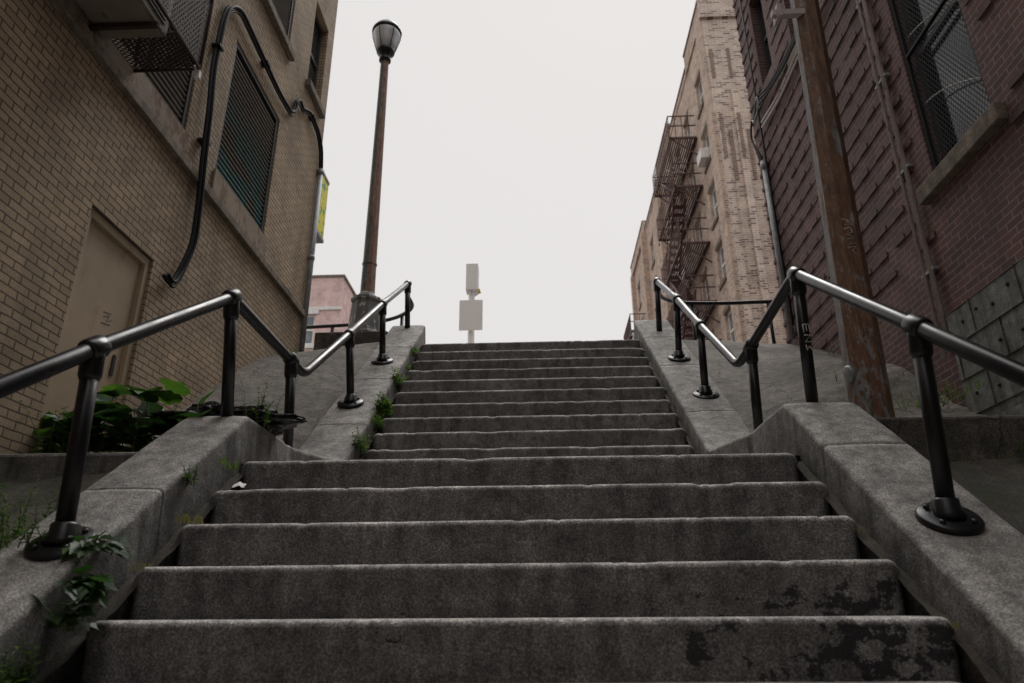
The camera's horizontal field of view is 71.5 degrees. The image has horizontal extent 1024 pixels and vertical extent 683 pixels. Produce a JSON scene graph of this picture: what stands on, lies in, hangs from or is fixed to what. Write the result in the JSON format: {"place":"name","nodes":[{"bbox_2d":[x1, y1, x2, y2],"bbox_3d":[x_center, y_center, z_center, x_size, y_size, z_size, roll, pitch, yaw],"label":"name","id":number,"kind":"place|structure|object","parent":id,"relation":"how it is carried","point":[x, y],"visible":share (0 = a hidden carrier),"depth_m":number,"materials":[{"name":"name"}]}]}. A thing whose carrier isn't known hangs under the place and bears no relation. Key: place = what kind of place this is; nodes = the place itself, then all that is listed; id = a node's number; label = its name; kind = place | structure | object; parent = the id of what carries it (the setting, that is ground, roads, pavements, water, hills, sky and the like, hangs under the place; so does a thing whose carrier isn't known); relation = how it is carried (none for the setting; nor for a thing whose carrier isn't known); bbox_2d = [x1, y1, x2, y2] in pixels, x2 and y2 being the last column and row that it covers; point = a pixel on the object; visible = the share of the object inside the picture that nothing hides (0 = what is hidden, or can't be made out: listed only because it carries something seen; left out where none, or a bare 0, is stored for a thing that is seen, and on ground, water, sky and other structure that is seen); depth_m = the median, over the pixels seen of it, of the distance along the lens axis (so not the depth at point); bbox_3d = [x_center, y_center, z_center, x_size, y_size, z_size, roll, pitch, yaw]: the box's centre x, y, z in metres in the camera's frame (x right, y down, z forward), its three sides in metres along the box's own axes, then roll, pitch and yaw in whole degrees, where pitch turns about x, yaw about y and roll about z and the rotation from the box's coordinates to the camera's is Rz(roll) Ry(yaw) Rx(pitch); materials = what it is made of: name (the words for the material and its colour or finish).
{"place":"outdoors","nodes":[
{"label":"outdoors","id":0,"kind":"place"},
{"bbox_2d":[304,277,353,350],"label":"walls","id":1,"kind":"structure","parent":0,"point":[330,291],"depth_m":33.51,"materials":[{"name":"pink paint"}]},
{"bbox_2d":[305,308,318,347],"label":"windows","id":2,"kind":"structure","parent":1,"relation":"attached to","point":[309,335],"depth_m":33.01,"materials":[{"name":"white glass"}]},
{"bbox_2d":[309,274,355,309],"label":"parapet","id":3,"kind":"structure","parent":1,"relation":"on","point":[333,307],"depth_m":33.81,"materials":[{"name":"concrete"}]},
{"bbox_2d":[312,0,695,343],"label":"sky","id":4,"kind":"structure","parent":0,"point":[522,138],"materials":[{"name":"white"}]},
{"bbox_3d":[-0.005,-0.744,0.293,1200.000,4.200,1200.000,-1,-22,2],"label":"ground","id":5,"kind":"structure","parent":0,"visible":0},
{"bbox_2d":[0,473,108,546],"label":"mossy embankment","id":6,"kind":"structure","parent":5,"relation":"on","point":[46,488],"depth_m":3.49,"materials":[{"name":"grey concrete"}]},
{"bbox_2d":[0,383,284,682],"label":"roadside weeds","id":7,"kind":"object","parent":6,"relation":"on","point":[28,665],"visible":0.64,"depth_m":2.83,"materials":[{"name":"green plant"}]},
{"bbox_2d":[0,452,136,478],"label":"concrete kerb","id":8,"kind":"structure","parent":5,"relation":"on","point":[31,466],"depth_m":3.72,"materials":[{"name":"grey concrete"}]},
{"bbox_2d":[0,0,337,453],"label":"walls","id":9,"kind":"structure","parent":5,"relation":"on","point":[79,140],"depth_m":5.23,"materials":[{"name":"beige brick"}]},
{"bbox_2d":[32,208,149,453],"bbox_3d":[-2.795,0.067,4.716,0.075,1.768,0.786,-1,-22,2],"label":"door","id":10,"kind":"structure","parent":9,"relation":"attached to","point":[108,289],"depth_m":4.84,"materials":[{"name":"beige metal"}]},
{"bbox_2d":[75,0,173,38],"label":"air conditioner","id":11,"kind":"object","parent":9,"relation":"attached to","point":[115,19],"visible":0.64,"depth_m":4.62,"materials":[{"name":"grey metal"}]},
{"bbox_2d":[111,0,214,79],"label":"window cage","id":12,"kind":"object","parent":9,"relation":"attached to","point":[196,67],"depth_m":5.07,"materials":[{"name":"black metal"}]},
{"bbox_2d":[48,0,325,317],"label":"stone belt","id":13,"kind":"object","parent":9,"relation":"attached to","point":[144,98],"visible":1,"depth_m":5.68,"materials":[{"name":"grey stone"}]},
{"bbox_2d":[120,0,321,232],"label":"windows","id":14,"kind":"structure","parent":9,"relation":"attached to","point":[244,159],"depth_m":7.22,"materials":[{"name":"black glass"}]},
{"bbox_2d":[162,5,323,351],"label":"cables and conduit","id":15,"kind":"object","parent":9,"relation":"attached to","point":[179,273],"visible":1,"depth_m":6.62,"materials":[{"name":"black metal"}]},
{"bbox_2d":[316,172,329,243],"bbox_3d":[-2.651,-1.877,9.689,0.120,0.970,0.465,-1,-22,2],"label":"shop sign","id":16,"kind":"object","parent":9,"relation":"attached to","point":[322,209],"visible":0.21,"depth_m":9.76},
{"bbox_2d":[148,342,378,448],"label":"concrete embankment","id":17,"kind":"structure","parent":5,"relation":"on","point":[319,390],"depth_m":6.70,"materials":[{"name":"grey concrete"}]},
{"bbox_2d":[0,320,1023,682],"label":"staircase","id":18,"kind":"structure","parent":5,"relation":"on","point":[634,510],"depth_m":2.96,"materials":[{"name":"concrete"}]},
{"bbox_2d":[32,594,104,634],"bbox_3d":[-1.460,0.902,2.329,0.191,0.140,0.259,-1,-22,2],"label":"creeping vine","id":19,"kind":"object","parent":18,"relation":"on","point":[69,621],"visible":1,"depth_m":2.31,"materials":[{"name":"green plant"}]},
{"bbox_2d":[55,530,134,608],"bbox_3d":[-1.464,0.792,2.469,0.232,0.280,0.405,7,-23,-19],"label":"creeping vine","id":20,"kind":"object","parent":18,"relation":"on","point":[80,586],"visible":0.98,"depth_m":2.42,"materials":[{"name":"green plant"}]},
{"bbox_2d":[0,280,413,561],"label":"handrail","id":21,"kind":"object","parent":18,"relation":"on","point":[88,355],"visible":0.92,"depth_m":3.03,"materials":[{"name":"black metal"}]},
{"bbox_2d":[148,401,307,435],"bbox_3d":[-1.763,0.489,4.318,1.043,0.238,0.397,-1,-22,2],"label":"trash bag","id":22,"kind":"object","parent":18,"relation":"on","point":[281,423],"visible":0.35,"depth_m":4.22,"materials":[{"name":"black plastic"}]},
{"bbox_2d":[232,482,245,487],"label":"paper litter","id":23,"kind":"object","parent":18,"relation":"on","point":[240,484],"visible":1,"depth_m":3.47,"materials":[{"name":"white paper"}]},
{"bbox_2d":[352,346,418,454],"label":"roadside weeds","id":24,"kind":"object","parent":18,"relation":"on","point":[385,409],"visible":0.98,"depth_m":6.22,"materials":[{"name":"green plant"}]},
{"bbox_2d":[0,378,984,549],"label":"grass tufts","id":25,"kind":"object","parent":18,"relation":"on","point":[233,466],"visible":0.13,"depth_m":4.67,"materials":[{"name":"green plant"}]},
{"bbox_2d":[129,513,959,628],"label":"grass tufts","id":26,"kind":"object","parent":18,"relation":"on","point":[196,520],"visible":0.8,"depth_m":3.06,"materials":[{"name":"green plant"}]},
{"bbox_2d":[652,266,1023,536],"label":"handrail","id":27,"kind":"object","parent":18,"relation":"on","point":[943,511],"visible":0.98,"depth_m":3.04,"materials":[{"name":"black metal"}]},
{"bbox_2d":[634,18,786,343],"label":"walls","id":28,"kind":"structure","parent":5,"relation":"on","point":[720,35],"depth_m":24.97,"materials":[{"name":"beige brick"}]},
{"bbox_2d":[623,313,645,339],"bbox_3d":[7.162,4.965,38.551,1.081,12.727,3.351,-1,-22,2],"label":"fire escape","id":29,"kind":"object","parent":28,"relation":"attached to","point":[628,334],"visible":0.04,"depth_m":39.84,"materials":[{"name":"paint"}]},
{"bbox_2d":[637,69,734,341],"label":"windows","id":30,"kind":"structure","parent":28,"relation":"attached to","point":[704,157],"depth_m":25.38,"materials":[{"name":"white paint"}]},
{"bbox_2d":[652,115,721,339],"bbox_3d":[6.600,-0.994,26.348,1.081,14.877,4.051,-1,-22,2],"label":"fire escape","id":31,"kind":"object","parent":28,"relation":"attached to","point":[677,282],"visible":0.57,"depth_m":27.07,"materials":[{"name":"paint"}]},
{"bbox_2d":[630,0,776,343],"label":"piers and parapet","id":32,"kind":"object","parent":28,"relation":"attached to","point":[711,9],"visible":0.37,"depth_m":23.79,"materials":[{"name":"stone"}]},
{"bbox_2d":[683,340,987,432],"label":"concrete embankment","id":33,"kind":"structure","parent":5,"relation":"on","point":[781,382],"depth_m":6.24,"materials":[{"name":"grey concrete"}]},
{"bbox_2d":[287,336,1023,454],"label":"roadside weeds","id":34,"kind":"object","parent":33,"relation":"on","point":[951,386],"visible":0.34,"depth_m":4.88,"materials":[{"name":"green plant"}]},
{"bbox_2d":[770,0,894,417],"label":"wooden utility pole","id":35,"kind":"object","parent":33,"relation":"on","point":[865,374],"visible":0.97,"depth_m":4.92,"materials":[{"name":"brown wood"}]},
{"bbox_2d":[733,0,1023,407],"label":"walls","id":36,"kind":"structure","parent":5,"relation":"on","point":[972,214],"depth_m":5.72,"materials":[{"name":"red brick"}]},
{"bbox_2d":[739,0,948,357],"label":"pipes and cables","id":37,"kind":"object","parent":36,"relation":"attached to","point":[932,269],"visible":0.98,"depth_m":6.11,"materials":[{"name":"metal"}]},
{"bbox_2d":[756,0,990,168],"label":"windows","id":38,"kind":"structure","parent":36,"relation":"attached to","point":[957,102],"depth_m":5.31,"materials":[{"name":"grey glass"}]},
{"bbox_2d":[733,0,1023,349],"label":"projecting brick courses","id":39,"kind":"object","parent":36,"relation":"attached to","point":[1018,113],"visible":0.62,"depth_m":6.78,"materials":[{"name":"brown brick"}]},
{"bbox_2d":[787,43,1008,278],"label":"window sills","id":40,"kind":"structure","parent":36,"relation":"attached to","point":[993,118],"depth_m":4.83,"materials":[{"name":"stone"}]},
{"bbox_2d":[875,415,1023,461],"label":"concrete kerb","id":41,"kind":"structure","parent":5,"relation":"on","point":[974,438],"depth_m":4.00,"materials":[{"name":"grey concrete"}]},
{"bbox_2d":[945,257,1023,415],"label":"block foundation","id":42,"kind":"object","parent":5,"relation":"on","point":[990,315],"visible":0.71,"depth_m":4.55,"materials":[{"name":"concrete"}]},
{"bbox_2d":[950,458,1023,534],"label":"mossy embankment","id":43,"kind":"structure","parent":5,"relation":"on","point":[996,486],"depth_m":3.66,"materials":[{"name":"grey concrete"}]},
{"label":"pavement","id":44,"kind":"structure","parent":0,"visible":0},
{"bbox_2d":[313,331,387,349],"bbox_3d":[-1.988,0.304,9.175,0.920,0.585,0.880,-1,-22,2],"label":"concrete ledge","id":45,"kind":"object","parent":44,"relation":"on","point":[324,340],"visible":0.21,"depth_m":8.84,"materials":[{"name":"grey concrete"}]},
{"bbox_2d":[348,19,401,331],"bbox_3d":[-1.940,-2.543,10.229,0.464,5.485,0.464,-1,-22,2],"label":"street lamp","id":46,"kind":"object","parent":45,"relation":"on","point":[386,34],"visible":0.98,"depth_m":10.01,"materials":[{"name":"metal"}]},
{"bbox_2d":[459,263,482,342],"bbox_3d":[-0.866,0.359,15.030,0.500,4.320,0.460,-1,-22,2],"label":"road sign","id":47,"kind":"object","parent":44,"relation":"on","point":[471,314],"visible":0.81,"depth_m":15.28,"materials":[{"name":"metal"}]},
{"bbox_3d":[-2.274,0.755,4.535,1.000,0.468,1.400,-1,-22,2],"label":"planting bed","id":48,"kind":"object","parent":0,"visible":0},
{"bbox_2d":[30,378,217,453],"bbox_3d":[-2.212,0.512,4.170,1.215,0.577,0.807,8,-23,-20],"label":"broadleaf plant","id":49,"kind":"object","parent":48,"relation":"on","point":[137,436],"visible":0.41,"depth_m":4.11,"materials":[{"name":"green plant"}]}
]}

